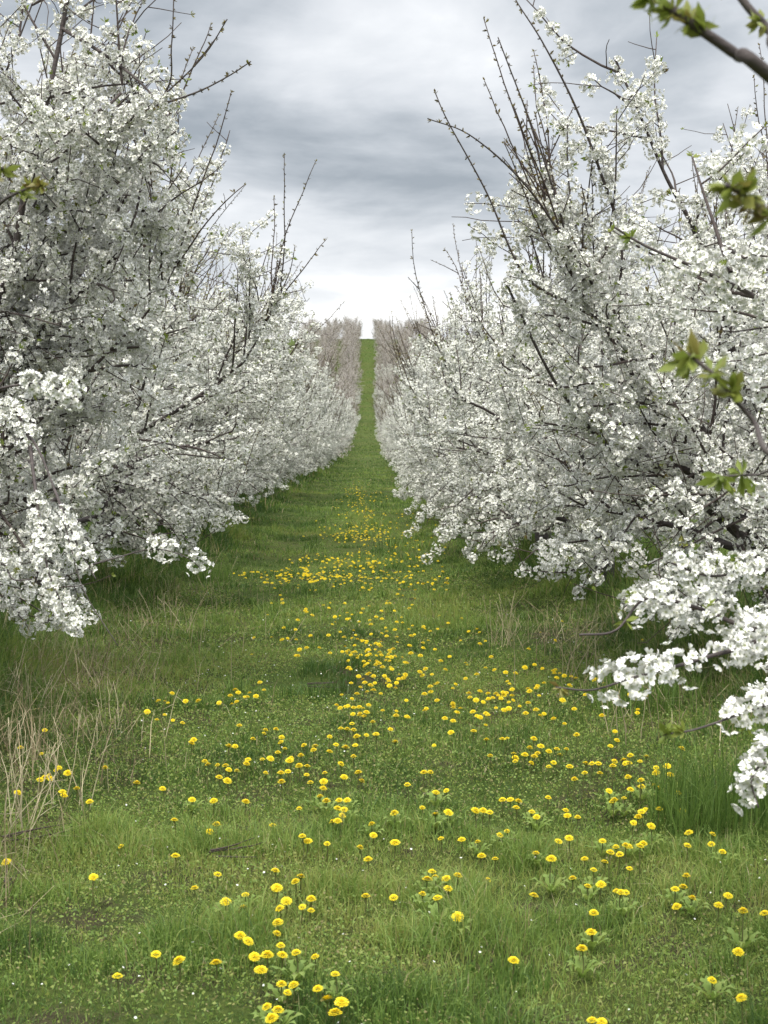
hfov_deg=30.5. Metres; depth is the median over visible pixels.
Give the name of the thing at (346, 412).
cherry tree
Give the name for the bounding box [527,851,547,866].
dandelion
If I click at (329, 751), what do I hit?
dandelion
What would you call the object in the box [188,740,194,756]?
dandelion
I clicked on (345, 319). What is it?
cherry tree
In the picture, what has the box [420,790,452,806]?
dandelion
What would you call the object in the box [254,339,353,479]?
cherry tree
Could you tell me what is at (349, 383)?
cherry tree
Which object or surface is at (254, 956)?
dandelion
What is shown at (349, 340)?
cherry tree
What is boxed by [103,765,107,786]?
dandelion
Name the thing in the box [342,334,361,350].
cherry tree
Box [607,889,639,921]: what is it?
dandelion
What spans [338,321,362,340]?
cherry tree
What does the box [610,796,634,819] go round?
dandelion
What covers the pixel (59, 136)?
cherry tree
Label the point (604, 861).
dandelion
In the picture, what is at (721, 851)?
dandelion
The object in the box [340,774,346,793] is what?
dandelion
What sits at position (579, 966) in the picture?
dandelion
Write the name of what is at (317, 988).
dandelion
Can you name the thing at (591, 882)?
dandelion
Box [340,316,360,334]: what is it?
cherry tree
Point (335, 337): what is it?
cherry tree
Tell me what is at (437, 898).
dandelion
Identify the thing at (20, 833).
fallen twig
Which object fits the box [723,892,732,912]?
dandelion
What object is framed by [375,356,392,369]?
cherry tree
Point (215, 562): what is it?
dry weed clump
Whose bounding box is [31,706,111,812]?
dry weed clump
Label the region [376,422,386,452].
cherry tree
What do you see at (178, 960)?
dandelion
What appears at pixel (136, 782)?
dandelion
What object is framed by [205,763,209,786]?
dandelion
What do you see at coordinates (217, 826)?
dandelion
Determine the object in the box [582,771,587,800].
dandelion
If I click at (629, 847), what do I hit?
dandelion
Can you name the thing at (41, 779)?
dandelion
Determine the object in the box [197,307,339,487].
cherry tree
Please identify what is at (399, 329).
cherry tree
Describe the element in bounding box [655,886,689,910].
dandelion
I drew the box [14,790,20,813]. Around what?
dandelion
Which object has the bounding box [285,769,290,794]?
dandelion
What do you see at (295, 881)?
dandelion
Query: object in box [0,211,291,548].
cherry tree
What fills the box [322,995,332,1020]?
dandelion
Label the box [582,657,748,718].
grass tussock
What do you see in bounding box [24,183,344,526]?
cherry tree
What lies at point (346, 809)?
dandelion
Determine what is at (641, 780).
dandelion
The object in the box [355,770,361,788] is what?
dandelion
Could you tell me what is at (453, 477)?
cherry tree
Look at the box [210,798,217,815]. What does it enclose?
dandelion
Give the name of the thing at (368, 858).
dandelion
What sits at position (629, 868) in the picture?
dandelion
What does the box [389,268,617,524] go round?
cherry tree
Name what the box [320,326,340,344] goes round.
cherry tree
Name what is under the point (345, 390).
cherry tree
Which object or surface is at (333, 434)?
cherry tree
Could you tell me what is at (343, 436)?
cherry tree
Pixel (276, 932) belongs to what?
dandelion
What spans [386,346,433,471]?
cherry tree
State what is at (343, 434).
cherry tree
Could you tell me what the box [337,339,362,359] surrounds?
cherry tree
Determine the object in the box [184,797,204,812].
dandelion
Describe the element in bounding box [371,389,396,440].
cherry tree
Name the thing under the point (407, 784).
dandelion
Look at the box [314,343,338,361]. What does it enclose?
cherry tree
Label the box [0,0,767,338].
sky
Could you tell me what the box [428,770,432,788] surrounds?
dandelion
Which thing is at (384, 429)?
cherry tree
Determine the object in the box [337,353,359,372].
cherry tree
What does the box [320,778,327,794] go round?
dandelion
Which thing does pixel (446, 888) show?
dandelion
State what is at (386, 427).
cherry tree
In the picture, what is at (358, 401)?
cherry tree
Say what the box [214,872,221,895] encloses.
dandelion
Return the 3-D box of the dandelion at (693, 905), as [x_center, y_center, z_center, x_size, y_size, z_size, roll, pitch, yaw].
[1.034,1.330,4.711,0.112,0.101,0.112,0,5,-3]
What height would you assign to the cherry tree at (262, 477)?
4.171 m
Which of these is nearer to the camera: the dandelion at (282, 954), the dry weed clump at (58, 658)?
the dandelion at (282, 954)
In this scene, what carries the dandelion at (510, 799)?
on the ground at (368, 381)
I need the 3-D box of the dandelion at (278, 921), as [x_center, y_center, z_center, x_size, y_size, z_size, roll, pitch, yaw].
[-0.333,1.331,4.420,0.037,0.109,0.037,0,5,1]
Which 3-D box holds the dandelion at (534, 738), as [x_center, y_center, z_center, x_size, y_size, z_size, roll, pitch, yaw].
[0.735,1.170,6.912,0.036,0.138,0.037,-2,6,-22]
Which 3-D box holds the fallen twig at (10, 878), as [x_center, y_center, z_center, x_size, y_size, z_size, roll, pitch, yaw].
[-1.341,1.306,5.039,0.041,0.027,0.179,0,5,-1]
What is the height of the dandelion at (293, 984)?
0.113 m
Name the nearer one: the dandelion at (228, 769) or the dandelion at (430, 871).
the dandelion at (430, 871)
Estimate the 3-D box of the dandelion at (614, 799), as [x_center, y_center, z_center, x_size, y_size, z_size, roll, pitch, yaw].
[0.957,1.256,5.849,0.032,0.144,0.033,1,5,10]
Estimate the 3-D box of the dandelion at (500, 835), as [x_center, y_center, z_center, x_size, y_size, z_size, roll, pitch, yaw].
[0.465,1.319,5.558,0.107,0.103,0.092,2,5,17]
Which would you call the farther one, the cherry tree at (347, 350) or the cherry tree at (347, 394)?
the cherry tree at (347, 350)
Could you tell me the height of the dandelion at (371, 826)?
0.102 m
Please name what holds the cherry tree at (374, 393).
on the ground at (368, 381)
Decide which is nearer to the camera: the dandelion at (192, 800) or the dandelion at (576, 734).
the dandelion at (192, 800)
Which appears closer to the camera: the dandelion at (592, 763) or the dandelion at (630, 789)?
the dandelion at (630, 789)
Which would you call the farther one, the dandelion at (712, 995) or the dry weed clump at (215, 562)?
the dry weed clump at (215, 562)
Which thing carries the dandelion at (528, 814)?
on the ground at (368, 381)
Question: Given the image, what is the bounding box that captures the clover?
[0,564,767,1023]
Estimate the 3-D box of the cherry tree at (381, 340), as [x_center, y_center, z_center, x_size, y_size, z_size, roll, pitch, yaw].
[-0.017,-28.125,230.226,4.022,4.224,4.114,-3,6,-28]
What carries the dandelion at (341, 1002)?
on the ground at (368, 381)
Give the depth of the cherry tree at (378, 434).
122.12 m
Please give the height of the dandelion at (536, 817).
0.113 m
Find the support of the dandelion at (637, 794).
on the ground at (368, 381)
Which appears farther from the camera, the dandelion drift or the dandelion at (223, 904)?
the dandelion drift
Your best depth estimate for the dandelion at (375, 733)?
7.07 m
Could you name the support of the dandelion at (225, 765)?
on the ground at (368, 381)
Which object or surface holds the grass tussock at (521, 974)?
on the ground at (368, 381)
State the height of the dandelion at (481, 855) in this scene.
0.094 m
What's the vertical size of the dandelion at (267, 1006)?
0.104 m
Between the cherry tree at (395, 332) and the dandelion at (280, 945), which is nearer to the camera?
the dandelion at (280, 945)
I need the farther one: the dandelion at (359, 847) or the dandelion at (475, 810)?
the dandelion at (475, 810)
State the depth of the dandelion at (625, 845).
5.28 m
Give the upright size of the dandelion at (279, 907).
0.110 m
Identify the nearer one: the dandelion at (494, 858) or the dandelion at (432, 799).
the dandelion at (494, 858)
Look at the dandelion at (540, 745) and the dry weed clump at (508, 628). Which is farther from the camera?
the dry weed clump at (508, 628)
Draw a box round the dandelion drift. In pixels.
[35,481,647,746]
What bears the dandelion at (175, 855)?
on the ground at (368, 381)
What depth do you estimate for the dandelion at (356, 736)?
6.97 m
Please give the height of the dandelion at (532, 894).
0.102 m
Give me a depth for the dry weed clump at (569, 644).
9.11 m
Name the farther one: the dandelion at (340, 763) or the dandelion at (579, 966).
the dandelion at (340, 763)
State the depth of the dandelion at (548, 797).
6.09 m
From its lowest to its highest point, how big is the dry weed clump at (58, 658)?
0.393 m
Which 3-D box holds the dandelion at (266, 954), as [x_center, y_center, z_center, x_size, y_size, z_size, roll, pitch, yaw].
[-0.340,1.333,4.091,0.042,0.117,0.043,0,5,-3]
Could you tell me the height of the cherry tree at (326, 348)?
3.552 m
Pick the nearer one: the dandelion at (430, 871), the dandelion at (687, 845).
the dandelion at (430, 871)
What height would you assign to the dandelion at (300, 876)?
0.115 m
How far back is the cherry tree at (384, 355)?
213.90 m
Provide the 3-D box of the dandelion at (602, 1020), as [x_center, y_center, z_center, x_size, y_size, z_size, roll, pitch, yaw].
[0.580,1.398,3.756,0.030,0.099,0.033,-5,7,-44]
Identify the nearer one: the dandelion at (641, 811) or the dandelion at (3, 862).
the dandelion at (3, 862)
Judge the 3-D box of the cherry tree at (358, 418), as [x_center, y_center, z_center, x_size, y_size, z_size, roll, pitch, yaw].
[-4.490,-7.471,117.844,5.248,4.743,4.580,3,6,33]
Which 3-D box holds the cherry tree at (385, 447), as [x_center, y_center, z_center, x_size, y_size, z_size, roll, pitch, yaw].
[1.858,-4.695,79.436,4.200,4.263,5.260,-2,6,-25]
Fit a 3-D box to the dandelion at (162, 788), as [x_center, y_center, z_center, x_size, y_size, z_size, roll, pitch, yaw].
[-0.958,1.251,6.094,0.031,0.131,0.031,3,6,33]
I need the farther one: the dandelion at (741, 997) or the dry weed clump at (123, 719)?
the dry weed clump at (123, 719)
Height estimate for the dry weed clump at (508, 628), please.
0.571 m
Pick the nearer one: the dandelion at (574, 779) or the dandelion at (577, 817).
the dandelion at (577, 817)
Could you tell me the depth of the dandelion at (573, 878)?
5.01 m
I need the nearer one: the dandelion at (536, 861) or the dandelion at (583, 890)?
the dandelion at (583, 890)
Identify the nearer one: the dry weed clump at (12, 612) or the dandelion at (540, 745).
the dandelion at (540, 745)
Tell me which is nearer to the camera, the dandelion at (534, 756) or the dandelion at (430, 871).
the dandelion at (430, 871)
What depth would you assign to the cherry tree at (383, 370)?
195.98 m
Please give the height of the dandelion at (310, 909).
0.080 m
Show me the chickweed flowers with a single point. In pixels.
(344, 750)
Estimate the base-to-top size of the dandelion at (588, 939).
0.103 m
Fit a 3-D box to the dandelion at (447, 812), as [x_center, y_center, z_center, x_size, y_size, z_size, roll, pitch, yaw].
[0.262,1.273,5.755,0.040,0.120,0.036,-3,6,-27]
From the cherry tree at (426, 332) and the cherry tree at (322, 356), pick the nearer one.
the cherry tree at (322, 356)
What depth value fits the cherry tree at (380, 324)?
249.45 m
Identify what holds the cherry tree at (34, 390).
on the ground at (368, 381)
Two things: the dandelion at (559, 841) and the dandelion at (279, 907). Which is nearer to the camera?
the dandelion at (279, 907)
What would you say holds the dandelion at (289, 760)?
on the ground at (368, 381)
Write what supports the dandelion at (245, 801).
on the ground at (368, 381)
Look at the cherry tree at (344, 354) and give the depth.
217.93 m
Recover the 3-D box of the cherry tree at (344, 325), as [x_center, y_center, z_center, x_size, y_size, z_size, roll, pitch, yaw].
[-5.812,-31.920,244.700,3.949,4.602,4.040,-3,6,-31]
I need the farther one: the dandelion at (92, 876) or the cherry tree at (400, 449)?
the cherry tree at (400, 449)
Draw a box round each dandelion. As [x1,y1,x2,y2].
[1,859,10,878]
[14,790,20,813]
[36,777,43,796]
[58,789,65,820]
[63,770,71,796]
[86,799,93,825]
[88,873,97,912]
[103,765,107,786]
[112,972,122,1014]
[133,780,139,800]
[151,950,160,980]
[159,786,165,810]
[170,853,179,872]
[173,956,185,988]
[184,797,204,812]
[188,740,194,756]
[191,885,197,903]
[197,822,230,838]
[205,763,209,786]
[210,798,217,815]
[211,959,221,986]
[213,897,244,921]
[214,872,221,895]
[216,775,222,794]
[222,763,228,782]
[223,777,231,805]
[225,767,231,787]
[234,892,260,907]
[234,931,245,961]
[235,769,238,796]
[242,799,249,814]
[243,937,253,967]
[244,761,249,780]
[248,951,259,980]
[251,1003,288,1023]
[254,965,267,996]
[260,950,273,979]
[260,1005,303,1023]
[264,980,302,1004]
[265,1013,278,1023]
[266,756,273,781]
[269,949,316,980]
[270,883,282,909]
[271,868,279,883]
[272,918,282,930]
[273,930,280,955]
[275,905,283,917]
[276,942,284,974]
[277,951,287,977]
[278,779,285,798]
[281,897,291,917]
[283,989,291,1015]
[285,757,293,783]
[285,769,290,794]
[288,981,298,1009]
[291,878,299,895]
[296,763,302,782]
[297,874,303,899]
[299,834,305,860]
[299,904,305,924]
[303,794,330,810]
[303,838,312,859]
[306,895,316,920]
[307,908,314,925]
[308,780,313,798]
[312,954,318,977]
[312,985,322,1006]
[316,798,341,816]
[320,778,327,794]
[322,971,354,1006]
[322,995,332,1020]
[324,841,329,860]
[327,750,332,777]
[328,1008,341,1023]
[333,818,341,837]
[334,807,358,819]
[334,997,348,1023]
[338,761,343,781]
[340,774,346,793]
[340,797,359,811]
[352,754,355,777]
[354,734,360,751]
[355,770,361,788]
[357,821,385,835]
[357,845,363,871]
[362,893,369,918]
[363,856,371,870]
[370,832,376,850]
[373,732,379,753]
[383,810,411,828]
[389,894,397,918]
[390,839,399,863]
[404,782,410,807]
[411,891,440,910]
[414,895,456,926]
[415,812,447,830]
[415,876,444,892]
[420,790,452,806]
[421,770,427,786]
[421,869,447,885]
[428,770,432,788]
[432,911,471,935]
[438,836,443,855]
[442,814,461,826]
[442,875,449,884]
[444,809,452,831]
[444,885,452,907]
[454,872,460,889]
[457,837,465,856]
[467,840,491,858]
[471,807,479,827]
[477,853,485,870]
[479,808,486,823]
[486,810,492,827]
[490,832,512,852]
[492,857,497,876]
[499,797,505,816]
[499,829,519,844]
[506,797,514,813]
[509,956,518,980]
[513,805,519,824]
[521,752,527,770]
[521,810,547,830]
[525,814,554,831]
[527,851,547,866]
[529,892,537,913]
[530,855,570,897]
[531,736,537,752]
[532,754,537,772]
[537,743,543,759]
[545,795,550,812]
[546,749,551,767]
[550,760,556,778]
[554,747,559,775]
[554,838,561,850]
[563,813,570,827]
[564,835,573,858]
[566,764,572,797]
[566,944,604,982]
[568,875,576,898]
[571,777,575,805]
[572,884,604,904]
[574,732,579,754]
[574,815,580,832]
[577,928,610,950]
[581,856,588,876]
[581,867,610,896]
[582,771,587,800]
[585,838,613,854]
[586,1016,596,1023]
[589,761,594,778]
[589,909,598,952]
[591,788,621,801]
[593,800,623,817]
[595,761,600,780]
[595,880,605,904]
[596,1017,606,1023]
[602,860,608,878]
[606,849,614,890]
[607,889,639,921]
[609,763,615,790]
[609,839,646,862]
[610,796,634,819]
[611,797,617,826]
[612,844,618,866]
[616,851,623,874]
[622,842,628,870]
[624,775,631,794]
[626,866,632,884]
[627,753,633,785]
[627,784,655,804]
[627,787,633,803]
[630,820,636,843]
[634,814,641,831]
[634,822,662,851]
[636,843,643,878]
[637,778,643,807]
[638,809,645,831]
[639,840,646,859]
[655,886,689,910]
[672,903,680,930]
[679,884,687,903]
[680,895,710,915]
[682,873,689,895]
[684,843,690,861]
[685,830,692,840]
[686,975,737,1005]
[707,841,714,854]
[711,849,738,867]
[714,902,722,927]
[720,907,765,950]
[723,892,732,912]
[732,947,743,974]
[736,993,746,1023]
[760,910,767,930]
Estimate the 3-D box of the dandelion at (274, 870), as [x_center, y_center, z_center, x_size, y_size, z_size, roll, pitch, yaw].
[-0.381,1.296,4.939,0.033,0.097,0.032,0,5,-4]
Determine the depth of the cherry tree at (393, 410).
36.40 m
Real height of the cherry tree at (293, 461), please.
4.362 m
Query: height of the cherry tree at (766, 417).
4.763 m
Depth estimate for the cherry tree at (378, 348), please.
218.76 m
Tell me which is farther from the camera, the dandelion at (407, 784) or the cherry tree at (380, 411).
the cherry tree at (380, 411)
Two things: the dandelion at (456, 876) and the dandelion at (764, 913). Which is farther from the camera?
the dandelion at (456, 876)
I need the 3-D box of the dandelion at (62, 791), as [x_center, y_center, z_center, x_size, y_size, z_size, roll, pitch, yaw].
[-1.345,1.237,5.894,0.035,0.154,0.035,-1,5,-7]
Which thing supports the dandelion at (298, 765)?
on the ground at (368, 381)
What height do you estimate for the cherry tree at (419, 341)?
4.139 m
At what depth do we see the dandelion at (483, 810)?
5.89 m
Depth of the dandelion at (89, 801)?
5.72 m
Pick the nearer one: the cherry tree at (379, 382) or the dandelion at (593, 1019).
the dandelion at (593, 1019)
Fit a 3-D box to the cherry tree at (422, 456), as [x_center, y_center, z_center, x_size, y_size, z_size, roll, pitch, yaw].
[1.927,-2.324,28.651,4.567,4.788,5.432,1,5,6]
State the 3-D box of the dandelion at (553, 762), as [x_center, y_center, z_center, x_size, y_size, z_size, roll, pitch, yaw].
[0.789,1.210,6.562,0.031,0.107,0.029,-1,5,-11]
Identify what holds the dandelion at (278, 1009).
on the ground at (368, 381)
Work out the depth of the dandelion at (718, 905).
4.59 m
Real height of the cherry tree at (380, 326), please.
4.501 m
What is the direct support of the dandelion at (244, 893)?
on the ground at (368, 381)
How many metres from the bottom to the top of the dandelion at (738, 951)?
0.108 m
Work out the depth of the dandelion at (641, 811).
5.72 m
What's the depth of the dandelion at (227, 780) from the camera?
6.13 m
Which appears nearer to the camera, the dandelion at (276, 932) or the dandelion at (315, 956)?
the dandelion at (315, 956)
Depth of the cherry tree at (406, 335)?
234.72 m
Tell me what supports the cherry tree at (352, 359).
on the ground at (368, 381)
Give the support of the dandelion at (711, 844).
on the ground at (368, 381)
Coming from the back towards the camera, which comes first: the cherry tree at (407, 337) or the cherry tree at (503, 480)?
the cherry tree at (407, 337)
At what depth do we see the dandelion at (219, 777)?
6.30 m
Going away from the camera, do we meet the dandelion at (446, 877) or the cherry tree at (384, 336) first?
the dandelion at (446, 877)
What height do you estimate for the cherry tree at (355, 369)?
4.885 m
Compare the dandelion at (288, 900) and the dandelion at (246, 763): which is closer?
the dandelion at (288, 900)
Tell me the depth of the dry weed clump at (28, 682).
7.87 m
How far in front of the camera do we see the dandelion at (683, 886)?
4.85 m
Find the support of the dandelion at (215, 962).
on the ground at (368, 381)
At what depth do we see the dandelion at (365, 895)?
4.70 m
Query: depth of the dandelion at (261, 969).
3.98 m
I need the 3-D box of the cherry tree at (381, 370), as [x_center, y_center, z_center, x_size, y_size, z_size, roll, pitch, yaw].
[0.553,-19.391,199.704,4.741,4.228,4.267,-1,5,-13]
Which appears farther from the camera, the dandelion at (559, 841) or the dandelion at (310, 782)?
the dandelion at (310, 782)
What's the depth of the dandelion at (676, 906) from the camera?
4.61 m
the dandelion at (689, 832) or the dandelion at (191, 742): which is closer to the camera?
the dandelion at (689, 832)
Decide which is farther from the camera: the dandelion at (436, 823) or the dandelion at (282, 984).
the dandelion at (436, 823)
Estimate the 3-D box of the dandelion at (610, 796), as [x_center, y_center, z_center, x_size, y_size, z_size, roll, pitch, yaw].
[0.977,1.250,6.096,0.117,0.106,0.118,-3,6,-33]
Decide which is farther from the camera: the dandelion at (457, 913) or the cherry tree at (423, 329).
the cherry tree at (423, 329)
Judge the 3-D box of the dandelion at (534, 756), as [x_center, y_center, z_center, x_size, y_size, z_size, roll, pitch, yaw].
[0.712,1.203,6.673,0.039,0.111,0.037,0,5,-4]
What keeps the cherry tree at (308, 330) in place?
on the ground at (368, 381)
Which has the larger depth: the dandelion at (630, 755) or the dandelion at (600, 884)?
the dandelion at (630, 755)
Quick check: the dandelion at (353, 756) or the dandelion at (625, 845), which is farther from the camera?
the dandelion at (353, 756)
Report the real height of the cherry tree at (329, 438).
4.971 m
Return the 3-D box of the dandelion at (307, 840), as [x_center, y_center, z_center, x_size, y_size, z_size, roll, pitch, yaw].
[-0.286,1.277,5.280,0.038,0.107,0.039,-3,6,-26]
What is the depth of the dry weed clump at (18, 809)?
5.67 m
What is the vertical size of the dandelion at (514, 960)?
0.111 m
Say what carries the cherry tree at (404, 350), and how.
on the ground at (368, 381)
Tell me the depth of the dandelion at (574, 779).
6.15 m
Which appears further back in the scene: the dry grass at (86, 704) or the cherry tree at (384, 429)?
the cherry tree at (384, 429)
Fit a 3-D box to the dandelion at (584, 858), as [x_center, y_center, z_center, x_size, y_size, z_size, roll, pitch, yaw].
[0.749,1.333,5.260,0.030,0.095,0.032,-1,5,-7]
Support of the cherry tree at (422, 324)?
on the ground at (368, 381)
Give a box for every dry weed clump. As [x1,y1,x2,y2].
[0,577,59,634]
[1,623,75,710]
[1,713,60,837]
[8,640,107,691]
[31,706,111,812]
[82,627,170,697]
[91,681,182,746]
[139,589,205,632]
[175,551,236,577]
[482,580,528,647]
[513,590,615,686]
[597,681,658,744]
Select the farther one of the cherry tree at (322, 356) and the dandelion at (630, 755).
the cherry tree at (322, 356)
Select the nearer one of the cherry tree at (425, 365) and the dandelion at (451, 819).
the dandelion at (451, 819)
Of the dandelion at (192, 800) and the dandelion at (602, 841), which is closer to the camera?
the dandelion at (602, 841)
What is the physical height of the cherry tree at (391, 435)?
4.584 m
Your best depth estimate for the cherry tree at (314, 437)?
43.87 m
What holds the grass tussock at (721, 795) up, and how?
on the ground at (368, 381)
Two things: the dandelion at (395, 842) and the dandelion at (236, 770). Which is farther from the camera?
the dandelion at (236, 770)
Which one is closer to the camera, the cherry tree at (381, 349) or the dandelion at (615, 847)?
the dandelion at (615, 847)
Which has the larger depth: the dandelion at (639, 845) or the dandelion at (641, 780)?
the dandelion at (641, 780)
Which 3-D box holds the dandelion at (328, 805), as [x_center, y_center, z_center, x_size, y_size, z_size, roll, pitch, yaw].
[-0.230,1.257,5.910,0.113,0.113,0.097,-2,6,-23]
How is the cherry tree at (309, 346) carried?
on the ground at (368, 381)
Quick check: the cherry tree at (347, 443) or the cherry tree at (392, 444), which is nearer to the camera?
the cherry tree at (392, 444)
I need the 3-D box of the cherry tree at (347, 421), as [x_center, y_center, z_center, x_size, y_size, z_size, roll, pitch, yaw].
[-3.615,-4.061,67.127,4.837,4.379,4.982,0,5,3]
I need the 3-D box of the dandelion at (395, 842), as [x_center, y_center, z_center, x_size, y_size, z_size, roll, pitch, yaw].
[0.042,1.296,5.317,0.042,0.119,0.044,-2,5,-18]
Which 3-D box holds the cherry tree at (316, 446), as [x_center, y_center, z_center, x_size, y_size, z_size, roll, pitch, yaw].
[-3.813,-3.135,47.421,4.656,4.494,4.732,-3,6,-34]
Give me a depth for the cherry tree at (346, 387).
179.18 m
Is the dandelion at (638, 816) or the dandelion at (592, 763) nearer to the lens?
the dandelion at (638, 816)
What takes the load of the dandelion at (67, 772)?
on the ground at (368, 381)
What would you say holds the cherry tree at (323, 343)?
on the ground at (368, 381)
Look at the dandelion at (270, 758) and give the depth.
6.50 m
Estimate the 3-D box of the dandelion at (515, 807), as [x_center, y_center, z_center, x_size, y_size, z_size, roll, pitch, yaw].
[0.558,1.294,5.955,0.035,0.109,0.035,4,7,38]
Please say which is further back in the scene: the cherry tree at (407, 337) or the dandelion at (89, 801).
the cherry tree at (407, 337)
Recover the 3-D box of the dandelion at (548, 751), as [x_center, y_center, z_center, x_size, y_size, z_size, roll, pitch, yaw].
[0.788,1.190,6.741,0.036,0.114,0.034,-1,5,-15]
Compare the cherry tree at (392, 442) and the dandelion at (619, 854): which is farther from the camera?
the cherry tree at (392, 442)
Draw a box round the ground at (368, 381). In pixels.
[0,339,767,1023]
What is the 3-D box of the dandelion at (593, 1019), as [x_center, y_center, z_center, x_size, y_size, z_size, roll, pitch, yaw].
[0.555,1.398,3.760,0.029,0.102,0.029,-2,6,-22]
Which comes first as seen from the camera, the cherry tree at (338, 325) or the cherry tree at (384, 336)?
the cherry tree at (384, 336)
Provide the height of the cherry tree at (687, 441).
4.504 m
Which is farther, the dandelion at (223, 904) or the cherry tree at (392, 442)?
the cherry tree at (392, 442)
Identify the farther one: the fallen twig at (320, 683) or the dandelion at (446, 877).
the fallen twig at (320, 683)
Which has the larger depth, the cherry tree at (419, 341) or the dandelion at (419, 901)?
the cherry tree at (419, 341)
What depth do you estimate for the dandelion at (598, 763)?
6.49 m
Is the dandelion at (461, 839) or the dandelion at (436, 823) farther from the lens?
the dandelion at (436, 823)
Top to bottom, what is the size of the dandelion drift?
1.618 m
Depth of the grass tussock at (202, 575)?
15.15 m
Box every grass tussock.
[161,556,232,582]
[348,971,475,1023]
[460,948,549,999]
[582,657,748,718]
[595,727,767,844]
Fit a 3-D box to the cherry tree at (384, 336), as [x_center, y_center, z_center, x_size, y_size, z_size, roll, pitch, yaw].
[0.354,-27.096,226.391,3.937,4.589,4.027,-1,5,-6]
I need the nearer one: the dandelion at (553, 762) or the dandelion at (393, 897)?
the dandelion at (393, 897)
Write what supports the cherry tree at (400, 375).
on the ground at (368, 381)
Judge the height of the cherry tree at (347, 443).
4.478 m
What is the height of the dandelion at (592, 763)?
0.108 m
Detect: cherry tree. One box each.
[0,0,251,645]
[0,67,326,594]
[0,164,86,412]
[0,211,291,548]
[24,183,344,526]
[88,290,322,510]
[97,329,309,496]
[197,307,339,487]
[252,346,347,488]
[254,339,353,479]
[276,352,343,473]
[278,344,342,475]
[285,353,346,474]
[296,340,315,358]
[297,386,350,469]
[298,327,319,346]
[310,353,336,375]
[312,383,352,467]
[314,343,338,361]
[314,344,333,366]
[316,397,358,463]
[317,341,337,357]
[318,325,340,348]
[318,334,337,354]
[318,384,343,460]
[319,321,339,340]
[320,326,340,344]
[321,319,341,338]
[324,386,359,453]
[325,382,361,412]
[327,383,353,403]
[328,398,356,460]
[329,385,357,449]
[331,370,358,397]
[331,382,357,408]
[331,387,360,411]
[332,377,356,401]
[333,366,363,395]
[335,363,355,379]
[335,410,350,458]
[336,350,357,367]
[336,421,351,456]
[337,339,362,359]
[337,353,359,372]
[337,363,365,390]
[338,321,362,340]
[338,343,361,364]
[338,408,357,452]
[339,317,360,336]
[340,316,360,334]
[340,333,359,354]
[340,353,363,378]
[340,378,358,397]
[341,315,359,334]
[341,329,360,345]
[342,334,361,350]
[348,411,366,441]
[368,382,399,406]
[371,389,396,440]
[371,395,391,432]
[372,318,390,337]
[372,320,394,338]
[372,330,393,348]
[372,358,402,386]
[372,394,387,440]
[373,340,393,359]
[373,343,399,367]
[373,368,399,392]
[373,391,390,426]
[374,321,395,341]
[374,331,397,354]
[374,362,402,384]
[375,295,546,497]
[375,328,396,343]
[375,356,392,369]
[375,374,398,395]
[376,404,383,446]
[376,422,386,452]
[377,343,398,361]
[377,401,390,454]
[378,283,555,509]
[378,387,403,466]
[378,390,394,457]
[378,395,407,465]
[378,400,395,457]
[378,406,391,459]
[379,337,481,481]
[380,370,414,465]
[382,398,395,454]
[383,314,465,462]
[384,397,414,467]
[385,288,491,469]
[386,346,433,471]
[387,362,416,471]
[388,410,399,463]
[389,248,694,545]
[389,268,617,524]
[393,319,412,334]
[393,321,411,335]
[396,319,418,338]
[396,325,415,345]
[396,327,417,350]
[396,342,419,357]
[397,333,417,352]
[408,106,767,593]
[414,321,433,338]
[415,318,434,335]
[421,325,436,341]
[427,0,767,672]
[548,0,767,816]
[703,315,767,476]
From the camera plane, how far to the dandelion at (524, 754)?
6.71 m
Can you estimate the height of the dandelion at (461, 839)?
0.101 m
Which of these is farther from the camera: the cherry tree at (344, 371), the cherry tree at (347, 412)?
the cherry tree at (344, 371)
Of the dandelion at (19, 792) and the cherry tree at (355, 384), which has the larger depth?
the cherry tree at (355, 384)
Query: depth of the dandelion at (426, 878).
4.94 m
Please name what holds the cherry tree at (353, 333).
on the ground at (368, 381)
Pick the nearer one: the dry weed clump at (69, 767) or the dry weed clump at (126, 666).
the dry weed clump at (69, 767)
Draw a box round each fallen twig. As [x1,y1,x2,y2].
[1,823,67,841]
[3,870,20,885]
[209,838,262,857]
[307,682,340,687]
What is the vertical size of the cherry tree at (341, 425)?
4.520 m
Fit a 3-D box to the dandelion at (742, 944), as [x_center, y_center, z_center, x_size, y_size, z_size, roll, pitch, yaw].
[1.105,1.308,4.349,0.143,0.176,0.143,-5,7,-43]
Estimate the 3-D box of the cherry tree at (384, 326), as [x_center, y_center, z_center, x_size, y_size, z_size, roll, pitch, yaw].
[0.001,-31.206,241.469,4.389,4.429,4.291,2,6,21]
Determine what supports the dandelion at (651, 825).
on the ground at (368, 381)
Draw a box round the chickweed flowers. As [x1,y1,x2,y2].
[12,572,765,1022]
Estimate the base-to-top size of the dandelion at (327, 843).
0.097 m
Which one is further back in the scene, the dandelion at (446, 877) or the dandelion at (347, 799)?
the dandelion at (347, 799)
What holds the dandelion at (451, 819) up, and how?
on the ground at (368, 381)
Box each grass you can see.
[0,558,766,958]
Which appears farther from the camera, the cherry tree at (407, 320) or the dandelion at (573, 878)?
the cherry tree at (407, 320)
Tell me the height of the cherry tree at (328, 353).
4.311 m
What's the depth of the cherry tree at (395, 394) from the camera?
52.44 m
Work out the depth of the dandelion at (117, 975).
3.85 m
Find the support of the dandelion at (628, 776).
on the ground at (368, 381)

